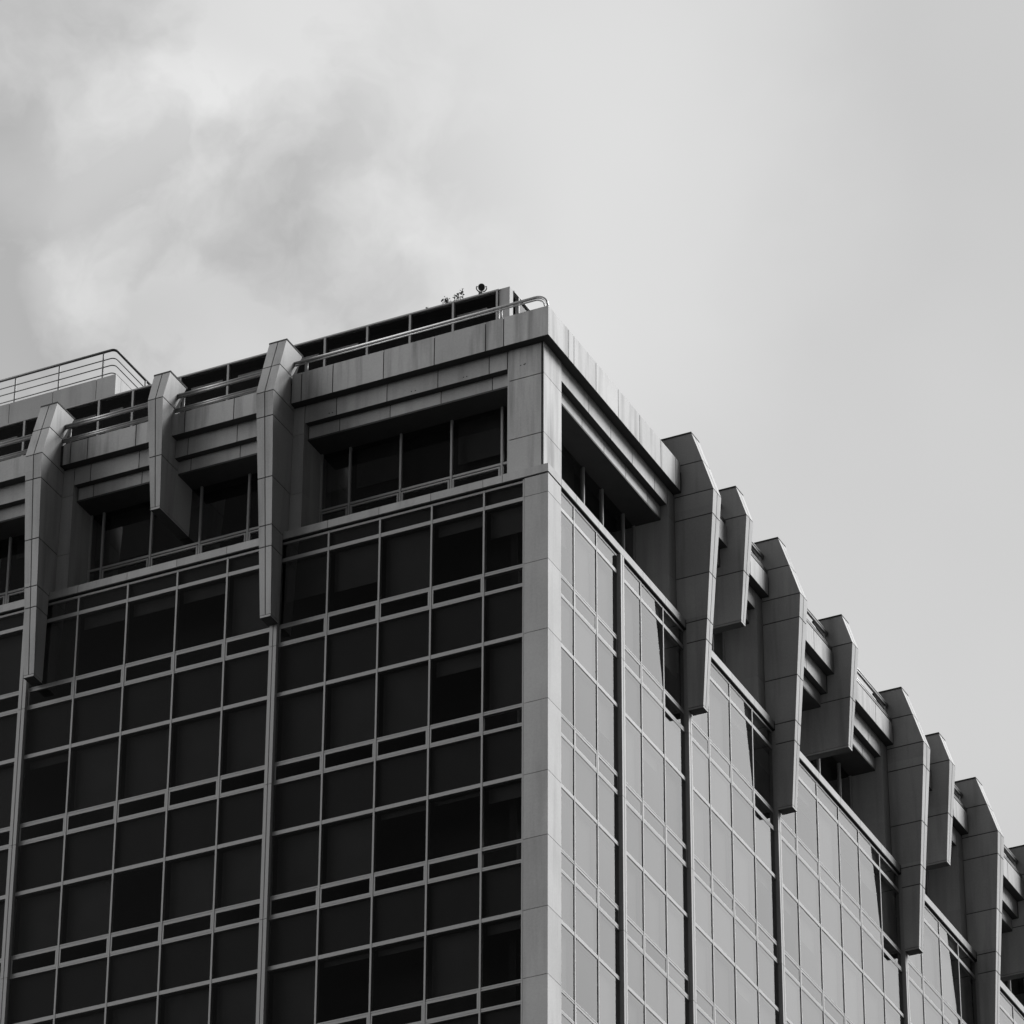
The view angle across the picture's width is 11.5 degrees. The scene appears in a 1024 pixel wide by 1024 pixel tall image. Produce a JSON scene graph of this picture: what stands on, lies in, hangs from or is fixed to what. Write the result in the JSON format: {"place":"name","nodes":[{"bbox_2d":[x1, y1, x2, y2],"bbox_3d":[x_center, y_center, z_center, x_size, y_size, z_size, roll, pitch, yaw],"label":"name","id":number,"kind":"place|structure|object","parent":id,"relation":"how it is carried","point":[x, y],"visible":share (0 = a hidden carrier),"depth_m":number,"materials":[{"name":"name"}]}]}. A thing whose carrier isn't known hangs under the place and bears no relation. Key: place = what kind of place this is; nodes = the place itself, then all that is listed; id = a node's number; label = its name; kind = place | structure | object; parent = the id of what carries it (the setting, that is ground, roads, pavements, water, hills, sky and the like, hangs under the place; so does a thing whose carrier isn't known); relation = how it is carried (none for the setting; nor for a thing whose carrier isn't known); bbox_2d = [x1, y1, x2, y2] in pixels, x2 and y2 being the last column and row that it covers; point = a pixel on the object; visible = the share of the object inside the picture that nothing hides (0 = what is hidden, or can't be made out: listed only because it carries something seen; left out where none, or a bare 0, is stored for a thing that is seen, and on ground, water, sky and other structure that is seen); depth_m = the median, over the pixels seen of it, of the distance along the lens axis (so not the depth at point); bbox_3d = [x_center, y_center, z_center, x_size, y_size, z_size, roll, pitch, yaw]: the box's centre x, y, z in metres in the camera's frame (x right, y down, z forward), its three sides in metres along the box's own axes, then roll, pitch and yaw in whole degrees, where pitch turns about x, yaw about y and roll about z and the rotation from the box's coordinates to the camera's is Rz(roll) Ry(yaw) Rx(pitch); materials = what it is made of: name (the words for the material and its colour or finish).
{"place":"outdoors","nodes":[
{"label":"outdoors","id":0,"kind":"place"},
{"bbox_2d":[0,296,1023,1023],"bbox_3d":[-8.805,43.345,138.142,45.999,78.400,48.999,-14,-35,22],"label":"office building","id":1,"kind":"structure","parent":0,"point":[502,670],"depth_m":132.42,"materials":[{"name":"concrete"}]},
{"bbox_2d":[0,903,4,958],"bbox_3d":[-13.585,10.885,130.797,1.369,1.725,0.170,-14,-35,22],"label":"window","id":2,"kind":"structure","parent":1,"relation":"in","point":[2,906],"depth_m":130.81,"materials":[{"name":"black glass"}]},
{"bbox_2d":[0,766,13,828],"bbox_3d":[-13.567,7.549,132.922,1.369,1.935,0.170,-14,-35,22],"label":"window","id":3,"kind":"structure","parent":1,"relation":"in","point":[6,775],"depth_m":132.90,"materials":[{"name":"black glass"}]},
{"bbox_2d":[0,634,22,694],"bbox_3d":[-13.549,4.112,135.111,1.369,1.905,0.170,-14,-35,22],"label":"window","id":4,"kind":"structure","parent":1,"relation":"in","point":[10,647],"depth_m":135.13,"materials":[{"name":"black glass"}]},
{"bbox_2d":[0,537,24,603],"bbox_3d":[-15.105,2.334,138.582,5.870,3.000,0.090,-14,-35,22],"label":"window frame","id":5,"kind":"structure","parent":1,"relation":"in","point":[7,591],"depth_m":138.09,"materials":[{"name":"metal"}]},
{"bbox_2d":[7,539,24,602],"bbox_3d":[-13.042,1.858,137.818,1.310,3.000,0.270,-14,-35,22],"label":"window","id":6,"kind":"structure","parent":1,"relation":"in","point":[21,543],"depth_m":138.67,"materials":[{"name":"black glass"}]},
{"bbox_2d":[18,890,60,953],"bbox_3d":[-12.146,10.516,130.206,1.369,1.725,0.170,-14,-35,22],"label":"window","id":7,"kind":"structure","parent":1,"relation":"in","point":[39,915],"depth_m":130.30,"materials":[{"name":"black glass"}]},
{"bbox_2d":[30,753,68,769],"bbox_3d":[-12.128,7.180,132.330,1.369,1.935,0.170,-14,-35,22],"label":"window","id":8,"kind":"structure","parent":1,"relation":"in","point":[64,757],"depth_m":132.84,"materials":[{"name":"black glass"}]},
{"bbox_2d":[35,620,76,686],"bbox_3d":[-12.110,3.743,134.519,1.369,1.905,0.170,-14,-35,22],"label":"window","id":9,"kind":"structure","parent":1,"relation":"in","point":[59,654],"depth_m":134.57,"materials":[{"name":"black glass"}]},
{"bbox_2d":[0,374,130,425],"bbox_3d":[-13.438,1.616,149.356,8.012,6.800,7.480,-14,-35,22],"label":"rooftop block","id":10,"kind":"structure","parent":1,"relation":"on","point":[70,396],"depth_m":147.33,"materials":[{"name":"concrete"}]},
{"bbox_2d":[0,349,150,403],"bbox_3d":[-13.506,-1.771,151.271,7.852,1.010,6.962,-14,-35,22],"label":"guard rail","id":11,"kind":"object","parent":10,"relation":"on","point":[129,363],"visible":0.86,"depth_m":148.00,"materials":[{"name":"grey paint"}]},
{"bbox_2d":[61,1012,104,1023],"bbox_3d":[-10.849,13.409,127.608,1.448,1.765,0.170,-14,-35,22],"label":"window","id":12,"kind":"structure","parent":1,"relation":"in","point":[98,1018],"depth_m":128.00,"materials":[{"name":"black glass"}]},
{"bbox_2d":[66,878,111,942],"bbox_3d":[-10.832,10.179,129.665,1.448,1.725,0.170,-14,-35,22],"label":"window","id":13,"kind":"structure","parent":1,"relation":"in","point":[88,904],"depth_m":129.73,"materials":[{"name":"black glass"}]},
{"bbox_2d":[74,741,118,810],"bbox_3d":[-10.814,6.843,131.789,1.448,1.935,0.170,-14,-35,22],"label":"window","id":14,"kind":"structure","parent":1,"relation":"in","point":[96,766],"depth_m":131.87,"materials":[{"name":"black glass"}]},
{"bbox_2d":[96,519,105,559],"bbox_3d":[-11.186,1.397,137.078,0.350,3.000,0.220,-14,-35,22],"label":"window","id":15,"kind":"structure","parent":1,"relation":"in","point":[99,529],"depth_m":137.62,"materials":[{"name":"black glass"}]},
{"bbox_2d":[84,607,125,629],"bbox_3d":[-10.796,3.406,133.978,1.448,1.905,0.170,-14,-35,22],"label":"window","id":16,"kind":"structure","parent":1,"relation":"in","point":[117,615],"depth_m":134.44,"materials":[{"name":"black glass"}]},
{"bbox_2d":[101,506,150,578],"bbox_3d":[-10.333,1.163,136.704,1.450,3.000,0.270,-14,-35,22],"label":"window","id":17,"kind":"structure","parent":1,"relation":"in","point":[129,531],"depth_m":137.19,"materials":[{"name":"black glass"}]},
{"bbox_2d":[112,1000,156,1023],"bbox_3d":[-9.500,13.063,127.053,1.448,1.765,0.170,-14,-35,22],"label":"window","id":18,"kind":"structure","parent":1,"relation":"in","point":[143,1013],"depth_m":127.41,"materials":[{"name":"black glass"}]},
{"bbox_2d":[110,925,159,952],"bbox_3d":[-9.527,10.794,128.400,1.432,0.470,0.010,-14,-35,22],"label":"vent window","id":19,"kind":"structure","parent":1,"relation":"in","point":[111,951],"depth_m":128.39,"materials":[{"name":"grey metal"}]},
{"bbox_2d":[124,728,168,798],"bbox_3d":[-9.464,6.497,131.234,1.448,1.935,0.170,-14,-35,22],"label":"window","id":20,"kind":"structure","parent":1,"relation":"in","point":[147,754],"depth_m":131.32,"materials":[{"name":"black glass"}]},
{"bbox_2d":[134,595,175,616],"bbox_3d":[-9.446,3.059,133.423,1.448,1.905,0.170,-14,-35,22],"label":"window","id":21,"kind":"structure","parent":1,"relation":"in","point":[168,602],"depth_m":133.88,"materials":[{"name":"glass"}]},
{"bbox_2d":[87,474,258,582],"bbox_3d":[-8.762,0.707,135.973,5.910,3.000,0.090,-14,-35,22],"label":"window frame","id":22,"kind":"structure","parent":1,"relation":"in","point":[248,529],"depth_m":136.32,"materials":[{"name":"metal"}]},
{"bbox_2d":[151,493,199,565],"bbox_3d":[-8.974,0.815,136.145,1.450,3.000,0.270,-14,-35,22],"label":"window","id":23,"kind":"structure","parent":1,"relation":"in","point":[195,502],"depth_m":136.05,"materials":[{"name":"black glass"}]},
{"bbox_2d":[164,989,208,1023],"bbox_3d":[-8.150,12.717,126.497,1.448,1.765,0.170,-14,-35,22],"label":"window","id":24,"kind":"structure","parent":1,"relation":"in","point":[188,1008],"depth_m":126.78,"materials":[{"name":"black glass"}]},
{"bbox_2d":[162,913,211,940],"bbox_3d":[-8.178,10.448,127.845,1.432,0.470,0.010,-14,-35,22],"label":"vent window","id":25,"kind":"structure","parent":1,"relation":"in","point":[211,913],"depth_m":127.84,"materials":[{"name":"grey metal"}]},
{"bbox_2d":[169,854,214,919],"bbox_3d":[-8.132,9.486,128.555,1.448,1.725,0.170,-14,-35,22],"label":"window","id":26,"kind":"structure","parent":1,"relation":"in","point":[192,881],"depth_m":128.62,"materials":[{"name":"black glass"}]},
{"bbox_2d":[175,716,219,786],"bbox_3d":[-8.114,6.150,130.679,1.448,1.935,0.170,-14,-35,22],"label":"window","id":27,"kind":"structure","parent":1,"relation":"in","point":[197,757],"depth_m":130.75,"materials":[{"name":"black glass"}]},
{"bbox_2d":[183,582,225,603],"bbox_3d":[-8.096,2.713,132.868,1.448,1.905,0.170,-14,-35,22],"label":"window","id":28,"kind":"structure","parent":1,"relation":"in","point":[220,588],"depth_m":133.32,"materials":[{"name":"glass"}]},
{"bbox_2d":[216,978,256,1023],"bbox_3d":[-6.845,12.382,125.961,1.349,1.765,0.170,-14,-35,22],"label":"window","id":29,"kind":"structure","parent":1,"relation":"in","point":[236,1002],"depth_m":126.17,"materials":[{"name":"black glass"}]},
{"bbox_2d":[221,843,261,907],"bbox_3d":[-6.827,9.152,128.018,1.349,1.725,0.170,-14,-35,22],"label":"window","id":30,"kind":"structure","parent":1,"relation":"in","point":[241,873],"depth_m":128.09,"materials":[{"name":"black glass"}]},
{"bbox_2d":[226,704,266,773],"bbox_3d":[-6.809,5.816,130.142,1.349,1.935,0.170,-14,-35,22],"label":"window","id":31,"kind":"structure","parent":1,"relation":"in","point":[247,727],"depth_m":130.24,"materials":[{"name":"black glass"}]},
{"bbox_2d":[232,573,269,636],"bbox_3d":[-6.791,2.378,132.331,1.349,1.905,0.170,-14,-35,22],"label":"window","id":32,"kind":"structure","parent":1,"relation":"in","point":[246,597],"depth_m":132.45,"materials":[{"name":"black glass"}]},
{"bbox_2d":[0,286,529,461],"bbox_3d":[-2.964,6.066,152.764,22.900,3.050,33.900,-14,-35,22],"label":"roof screen","id":33,"kind":"object","parent":1,"relation":"on","point":[313,348],"visible":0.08,"depth_m":138.94,"materials":[{"name":"metal"}]},
{"bbox_2d":[272,965,315,1023],"bbox_3d":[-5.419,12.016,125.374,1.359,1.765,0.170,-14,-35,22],"label":"window","id":34,"kind":"structure","parent":1,"relation":"in","point":[293,990],"depth_m":125.49,"materials":[{"name":"black glass"}]},
{"bbox_2d":[276,830,318,894],"bbox_3d":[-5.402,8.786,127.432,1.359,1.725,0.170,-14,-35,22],"label":"window","id":35,"kind":"structure","parent":1,"relation":"in","point":[298,855],"depth_m":127.50,"materials":[{"name":"black glass"}]},
{"bbox_2d":[281,690,322,760],"bbox_3d":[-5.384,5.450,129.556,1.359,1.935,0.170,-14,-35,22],"label":"window","id":36,"kind":"structure","parent":1,"relation":"in","point":[302,716],"depth_m":129.63,"materials":[{"name":"black glass"}]},
{"bbox_2d":[286,556,326,602],"bbox_3d":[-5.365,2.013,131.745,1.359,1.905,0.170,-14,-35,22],"label":"window","id":37,"kind":"structure","parent":1,"relation":"in","point":[305,579],"depth_m":132.00,"materials":[{"name":"glass"}]},
{"bbox_2d":[320,453,348,521],"bbox_3d":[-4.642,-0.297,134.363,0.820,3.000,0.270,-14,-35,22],"label":"window","id":38,"kind":"structure","parent":1,"relation":"in","point":[338,467],"depth_m":134.96,"materials":[{"name":"black glass"}]},
{"bbox_2d":[320,877,370,904],"bbox_3d":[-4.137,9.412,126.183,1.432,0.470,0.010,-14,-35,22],"label":"vent window","id":39,"kind":"structure","parent":1,"relation":"in","point":[368,877],"depth_m":126.17,"materials":[{"name":"grey metal"}]},
{"bbox_2d":[324,953,369,967],"bbox_3d":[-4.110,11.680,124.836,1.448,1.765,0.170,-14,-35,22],"label":"window","id":40,"kind":"structure","parent":1,"relation":"in","point":[367,955],"depth_m":125.31,"materials":[{"name":"glass"}]},
{"bbox_2d":[326,817,372,883],"bbox_3d":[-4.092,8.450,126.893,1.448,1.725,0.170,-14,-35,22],"label":"window","id":41,"kind":"structure","parent":1,"relation":"in","point":[349,845],"depth_m":126.97,"materials":[{"name":"glass"}]},
{"bbox_2d":[327,604,376,631],"bbox_3d":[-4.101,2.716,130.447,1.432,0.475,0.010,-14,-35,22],"label":"vent window","id":42,"kind":"structure","parent":1,"relation":"in","point":[328,630],"depth_m":130.46,"materials":[{"name":"grey metal"}]},
{"bbox_2d":[330,677,375,748],"bbox_3d":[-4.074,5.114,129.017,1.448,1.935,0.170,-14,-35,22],"label":"window","id":43,"kind":"structure","parent":1,"relation":"in","point":[353,704],"depth_m":129.10,"materials":[{"name":"black glass"}]},
{"bbox_2d":[334,542,378,592],"bbox_3d":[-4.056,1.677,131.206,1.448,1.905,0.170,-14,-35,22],"label":"window","id":44,"kind":"structure","parent":1,"relation":"in","point":[356,567],"depth_m":131.45,"materials":[{"name":"glass"}]},
{"bbox_2d":[350,440,399,513],"bbox_3d":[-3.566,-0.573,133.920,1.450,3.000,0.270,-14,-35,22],"label":"window","id":45,"kind":"structure","parent":1,"relation":"in","point":[380,463],"depth_m":134.50,"materials":[{"name":"glass"}]},
{"bbox_2d":[373,865,424,892],"bbox_3d":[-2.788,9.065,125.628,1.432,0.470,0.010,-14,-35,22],"label":"vent window","id":46,"kind":"structure","parent":1,"relation":"in","point":[374,891],"depth_m":125.64,"materials":[{"name":"grey metal"}]},
{"bbox_2d":[378,940,423,956],"bbox_3d":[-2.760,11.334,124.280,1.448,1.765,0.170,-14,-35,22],"label":"window","id":47,"kind":"structure","parent":1,"relation":"in","point":[420,944],"depth_m":124.76,"materials":[{"name":"glass"}]},
{"bbox_2d":[381,805,425,820],"bbox_3d":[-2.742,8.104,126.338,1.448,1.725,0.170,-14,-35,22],"label":"window","id":48,"kind":"structure","parent":1,"relation":"in","point":[419,808],"depth_m":126.82,"materials":[{"name":"glass"}]},
{"bbox_2d":[383,665,427,735],"bbox_3d":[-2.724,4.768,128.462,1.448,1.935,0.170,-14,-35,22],"label":"window","id":49,"kind":"structure","parent":1,"relation":"in","point":[405,698],"depth_m":128.53,"materials":[{"name":"black glass"}]},
{"bbox_2d":[386,529,430,597],"bbox_3d":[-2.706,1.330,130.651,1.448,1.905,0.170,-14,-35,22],"label":"window","id":50,"kind":"structure","parent":1,"relation":"in","point":[407,556],"depth_m":130.75,"materials":[{"name":"glass"}]},
{"bbox_2d":[319,406,506,521],"bbox_3d":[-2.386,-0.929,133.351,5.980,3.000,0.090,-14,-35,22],"label":"window frame","id":51,"kind":"structure","parent":1,"relation":"in","point":[502,463],"depth_m":133.58,"materials":[{"name":"metal"}]},
{"bbox_2d":[425,992,478,1020],"bbox_3d":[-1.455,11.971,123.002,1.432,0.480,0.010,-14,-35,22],"label":"vent window","id":52,"kind":"structure","parent":1,"relation":"in","point":[426,1019],"depth_m":123.00,"materials":[{"name":"black glass"}]},
{"bbox_2d":[427,852,479,879],"bbox_3d":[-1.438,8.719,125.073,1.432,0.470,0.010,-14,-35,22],"label":"vent window","id":53,"kind":"structure","parent":1,"relation":"in","point":[477,852],"depth_m":125.03,"materials":[{"name":"grey metal"}]},
{"bbox_2d":[432,928,478,997],"bbox_3d":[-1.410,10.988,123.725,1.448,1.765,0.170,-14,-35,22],"label":"window","id":54,"kind":"structure","parent":1,"relation":"in","point":[455,957],"depth_m":123.79,"materials":[{"name":"black glass"}]},
{"bbox_2d":[435,792,479,805],"bbox_3d":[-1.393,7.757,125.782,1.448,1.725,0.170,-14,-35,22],"label":"window","id":55,"kind":"structure","parent":1,"relation":"in","point":[478,793],"depth_m":126.26,"materials":[{"name":"glass"}]},
{"bbox_2d":[436,651,481,677],"bbox_3d":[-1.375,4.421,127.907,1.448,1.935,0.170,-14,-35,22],"label":"window","id":56,"kind":"structure","parent":1,"relation":"in","point":[471,661],"depth_m":128.34,"materials":[{"name":"glass"}]},
{"bbox_2d":[438,516,482,537],"bbox_3d":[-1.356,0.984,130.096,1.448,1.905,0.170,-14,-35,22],"label":"window","id":57,"kind":"structure","parent":1,"relation":"in","point":[477,522],"depth_m":130.55,"materials":[{"name":"glass"}]},
{"bbox_2d":[452,413,500,487],"bbox_3d":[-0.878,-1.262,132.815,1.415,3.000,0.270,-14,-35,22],"label":"window","id":58,"kind":"structure","parent":1,"relation":"in","point":[478,439],"depth_m":133.36,"materials":[{"name":"glass"}]},
{"bbox_2d":[488,919,520,935],"bbox_3d":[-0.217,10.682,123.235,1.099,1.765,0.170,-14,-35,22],"label":"window","id":59,"kind":"structure","parent":1,"relation":"in","point":[515,924],"depth_m":123.67,"materials":[{"name":"glass"}]},
{"bbox_2d":[489,782,521,803],"bbox_3d":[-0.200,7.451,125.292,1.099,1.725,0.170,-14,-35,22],"label":"window","id":60,"kind":"structure","parent":1,"relation":"in","point":[512,791],"depth_m":125.68,"materials":[{"name":"glass"}]},
{"bbox_2d":[489,642,521,710],"bbox_3d":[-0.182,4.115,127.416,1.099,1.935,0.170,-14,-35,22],"label":"window","id":61,"kind":"structure","parent":1,"relation":"in","point":[505,661],"depth_m":127.50,"materials":[{"name":"black glass"}]},
{"bbox_2d":[491,505,522,539],"bbox_3d":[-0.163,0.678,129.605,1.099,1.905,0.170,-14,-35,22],"label":"window","id":62,"kind":"structure","parent":1,"relation":"in","point":[506,522],"depth_m":129.95,"materials":[{"name":"glass"}]},
{"bbox_2d":[561,932,566,992],"bbox_3d":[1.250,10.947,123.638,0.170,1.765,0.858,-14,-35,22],"label":"window","id":63,"kind":"structure","parent":1,"relation":"in","point":[563,938],"depth_m":123.85,"materials":[{"name":"grey glass"}]},
{"bbox_2d":[561,453,573,491],"bbox_3d":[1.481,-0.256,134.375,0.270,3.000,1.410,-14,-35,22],"label":"window","id":64,"kind":"structure","parent":1,"relation":"in","point":[567,469],"depth_m":135.23,"materials":[{"name":"black glass"}]},
{"bbox_2d":[569,530,588,603],"bbox_3d":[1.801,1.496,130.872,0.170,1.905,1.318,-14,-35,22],"label":"window","id":65,"kind":"structure","parent":1,"relation":"in","point":[581,553],"depth_m":131.06,"materials":[{"name":"grey glass"}]},
{"bbox_2d":[575,810,589,876],"bbox_3d":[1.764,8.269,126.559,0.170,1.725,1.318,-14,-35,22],"label":"window","id":66,"kind":"structure","parent":1,"relation":"in","point":[582,828],"depth_m":126.75,"materials":[{"name":"grey glass"}]},
{"bbox_2d":[597,561,609,627],"bbox_3d":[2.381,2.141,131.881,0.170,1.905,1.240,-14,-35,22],"label":"window","id":67,"kind":"structure","parent":1,"relation":"in","point":[603,577],"depth_m":132.09,"materials":[{"name":"grey glass"}]},
{"bbox_2d":[598,696,610,742],"bbox_3d":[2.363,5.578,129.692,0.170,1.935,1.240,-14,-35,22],"label":"window","id":68,"kind":"structure","parent":1,"relation":"in","point":[604,721],"depth_m":130.08,"materials":[{"name":"grey glass"}]},
{"bbox_2d":[599,970,612,1023],"bbox_3d":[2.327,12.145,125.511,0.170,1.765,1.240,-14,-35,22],"label":"window","id":69,"kind":"structure","parent":1,"relation":"in","point":[605,984],"depth_m":125.74,"materials":[{"name":"grey glass"}]},
{"bbox_2d":[581,467,635,562],"bbox_3d":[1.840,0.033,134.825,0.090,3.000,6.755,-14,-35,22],"label":"window frame","id":70,"kind":"structure","parent":1,"relation":"in","point":[582,468],"depth_m":136.59,"materials":[{"name":"metal"}]},
{"bbox_2d":[624,591,632,652],"bbox_3d":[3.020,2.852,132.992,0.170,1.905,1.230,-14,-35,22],"label":"window","id":71,"kind":"structure","parent":1,"relation":"in","point":[628,602],"depth_m":133.29,"materials":[{"name":"grey glass"}]},
{"bbox_2d":[625,725,634,790],"bbox_3d":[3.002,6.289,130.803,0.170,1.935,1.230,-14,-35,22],"label":"window","id":72,"kind":"structure","parent":1,"relation":"in","point":[630,771],"depth_m":131.06,"materials":[{"name":"grey glass"}]},
{"bbox_2d":[627,864,635,922],"bbox_3d":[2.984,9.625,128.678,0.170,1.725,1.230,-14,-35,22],"label":"window","id":73,"kind":"structure","parent":1,"relation":"in","point":[631,875],"depth_m":128.97,"materials":[{"name":"grey glass"}]},
{"bbox_2d":[628,998,636,1023],"bbox_3d":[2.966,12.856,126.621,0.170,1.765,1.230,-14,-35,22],"label":"window","id":74,"kind":"structure","parent":1,"relation":"in","point":[632,1008],"depth_m":127.13,"materials":[{"name":"grey glass"}]},
{"bbox_2d":[639,882,658,946],"bbox_3d":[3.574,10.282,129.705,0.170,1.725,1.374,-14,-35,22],"label":"window","id":75,"kind":"structure","parent":1,"relation":"in","point":[651,899],"depth_m":129.89,"materials":[{"name":"grey glass"}]},
{"bbox_2d":[643,744,656,773],"bbox_3d":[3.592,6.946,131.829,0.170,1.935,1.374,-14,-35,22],"label":"window","id":76,"kind":"structure","parent":1,"relation":"in","point":[648,757],"depth_m":132.35,"materials":[{"name":"grey glass"}]},
{"bbox_2d":[660,763,678,836],"bbox_3d":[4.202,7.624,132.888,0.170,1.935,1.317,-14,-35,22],"label":"window","id":77,"kind":"structure","parent":1,"relation":"in","point":[672,785],"depth_m":133.10,"materials":[{"name":"grey glass"}]},
{"bbox_2d":[664,637,676,678],"bbox_3d":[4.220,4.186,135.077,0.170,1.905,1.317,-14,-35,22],"label":"window","id":78,"kind":"structure","parent":1,"relation":"in","point":[670,653],"depth_m":135.49,"materials":[{"name":"black glass"}]},
{"bbox_2d":[662,905,680,968],"bbox_3d":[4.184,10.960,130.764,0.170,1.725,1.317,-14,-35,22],"label":"window","id":79,"kind":"structure","parent":1,"relation":"in","point":[674,922],"depth_m":130.97,"materials":[{"name":"grey glass"}]},
{"bbox_2d":[693,799,703,863],"bbox_3d":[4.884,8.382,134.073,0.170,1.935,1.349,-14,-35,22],"label":"window","id":80,"kind":"structure","parent":1,"relation":"in","point":[697,809],"depth_m":134.37,"materials":[{"name":"grey glass"}]},
{"bbox_2d":[696,935,705,993],"bbox_3d":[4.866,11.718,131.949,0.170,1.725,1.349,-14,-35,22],"label":"window","id":81,"kind":"structure","parent":1,"relation":"in","point":[700,946],"depth_m":132.22,"materials":[{"name":"grey glass"}]},
{"bbox_2d":[704,687,722,752],"bbox_3d":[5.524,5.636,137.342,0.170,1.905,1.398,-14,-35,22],"label":"window","id":82,"kind":"structure","parent":1,"relation":"in","point":[715,704],"depth_m":137.56,"materials":[{"name":"grey glass"}]},
{"bbox_2d":[706,814,725,886],"bbox_3d":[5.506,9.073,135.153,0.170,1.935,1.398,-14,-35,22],"label":"window","id":83,"kind":"structure","parent":1,"relation":"in","point":[718,835],"depth_m":135.36,"materials":[{"name":"grey glass"}]},
{"bbox_2d":[709,954,728,1017],"bbox_3d":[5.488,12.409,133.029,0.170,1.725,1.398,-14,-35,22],"label":"window","id":84,"kind":"structure","parent":1,"relation":"in","point":[720,969],"depth_m":133.23,"materials":[{"name":"grey glass"}]},
{"bbox_2d":[728,837,748,911],"bbox_3d":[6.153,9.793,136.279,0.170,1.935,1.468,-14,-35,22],"label":"window","id":85,"kind":"structure","parent":1,"relation":"in","point":[741,890],"depth_m":136.49,"materials":[{"name":"grey glass"}]},
{"bbox_2d":[731,977,750,1005],"bbox_3d":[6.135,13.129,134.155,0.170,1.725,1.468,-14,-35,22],"label":"window","id":86,"kind":"structure","parent":1,"relation":"in","point":[742,990],"depth_m":134.63,"materials":[{"name":"grey glass"}]},
{"bbox_2d":[756,867,768,890],"bbox_3d":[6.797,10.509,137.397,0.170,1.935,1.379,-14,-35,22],"label":"window","id":87,"kind":"structure","parent":1,"relation":"in","point":[760,876],"depth_m":137.96,"materials":[{"name":"grey glass"}]},
{"bbox_2d":[754,1000,771,1023],"bbox_3d":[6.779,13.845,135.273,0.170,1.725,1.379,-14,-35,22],"label":"window","id":88,"kind":"structure","parent":1,"relation":"in","point":[765,1015],"depth_m":135.66,"materials":[{"name":"grey glass"}]},
{"bbox_2d":[794,908,814,954],"bbox_3d":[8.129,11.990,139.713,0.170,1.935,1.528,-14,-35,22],"label":"window","id":89,"kind":"structure","parent":1,"relation":"in","point":[806,930],"depth_m":140.13,"materials":[{"name":"grey glass"}]},
{"bbox_2d":[812,757,831,786],"bbox_3d":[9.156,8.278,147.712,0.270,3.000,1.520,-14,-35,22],"label":"window","id":90,"kind":"structure","parent":1,"relation":"in","point":[825,766],"depth_m":148.52,"materials":[{"name":"black glass"}]},
{"bbox_2d":[813,810,832,874],"bbox_3d":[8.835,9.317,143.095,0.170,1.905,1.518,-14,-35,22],"label":"window","id":91,"kind":"structure","parent":1,"relation":"in","point":[825,828],"depth_m":143.32,"materials":[{"name":"grey glass"}]},
{"bbox_2d":[817,938,837,1005],"bbox_3d":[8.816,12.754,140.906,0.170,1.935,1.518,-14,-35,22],"label":"window","id":92,"kind":"structure","parent":1,"relation":"in","point":[829,955],"depth_m":141.09,"materials":[{"name":"grey glass"}]},
{"bbox_2d":[817,759,852,810],"bbox_3d":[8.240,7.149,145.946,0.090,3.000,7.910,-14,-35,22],"label":"window frame","id":93,"kind":"structure","parent":1,"relation":"in","point":[818,760],"depth_m":148.95,"materials":[{"name":"metal"}]},
{"bbox_2d":[839,962,857,1023],"bbox_3d":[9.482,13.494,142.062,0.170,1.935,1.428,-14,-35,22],"label":"window","id":94,"kind":"structure","parent":1,"relation":"in","point":[849,975],"depth_m":142.27,"materials":[{"name":"grey glass"}]},
{"bbox_2d":[854,851,873,893],"bbox_3d":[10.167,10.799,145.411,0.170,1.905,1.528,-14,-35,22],"label":"window","id":95,"kind":"structure","parent":1,"relation":"in","point":[866,874],"depth_m":145.86,"materials":[{"name":"grey glass"}]},
{"bbox_2d":[859,979,878,1023],"bbox_3d":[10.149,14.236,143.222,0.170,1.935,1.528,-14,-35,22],"label":"window","id":96,"kind":"structure","parent":1,"relation":"in","point":[871,1000],"depth_m":143.56,"materials":[{"name":"grey glass"}]},
{"bbox_2d":[876,881,894,943],"bbox_3d":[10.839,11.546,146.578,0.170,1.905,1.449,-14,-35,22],"label":"window","id":97,"kind":"structure","parent":1,"relation":"in","point":[886,895],"depth_m":146.79,"materials":[{"name":"black glass"}]},
{"bbox_2d":[917,930,934,987],"bbox_3d":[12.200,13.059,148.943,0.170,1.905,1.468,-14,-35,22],"label":"window","id":98,"kind":"structure","parent":1,"relation":"in","point":[928,958],"depth_m":149.17,"materials":[{"name":"grey glass"}]},
{"bbox_2d":[935,942,953,1008],"bbox_3d":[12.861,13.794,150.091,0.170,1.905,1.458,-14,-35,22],"label":"window","id":99,"kind":"structure","parent":1,"relation":"in","point":[946,963],"depth_m":150.30,"materials":[{"name":"grey glass"}]},
{"bbox_2d":[954,964,970,1023],"bbox_3d":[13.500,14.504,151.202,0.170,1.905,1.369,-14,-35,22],"label":"window","id":100,"kind":"structure","parent":1,"relation":"in","point":[964,981],"depth_m":151.41,"materials":[{"name":"black glass"}]},
{"bbox_2d":[0,0,1023,856],"label":"sky","id":101,"kind":"structure","parent":0,"point":[789,234],"materials":[{"name":"grey"}]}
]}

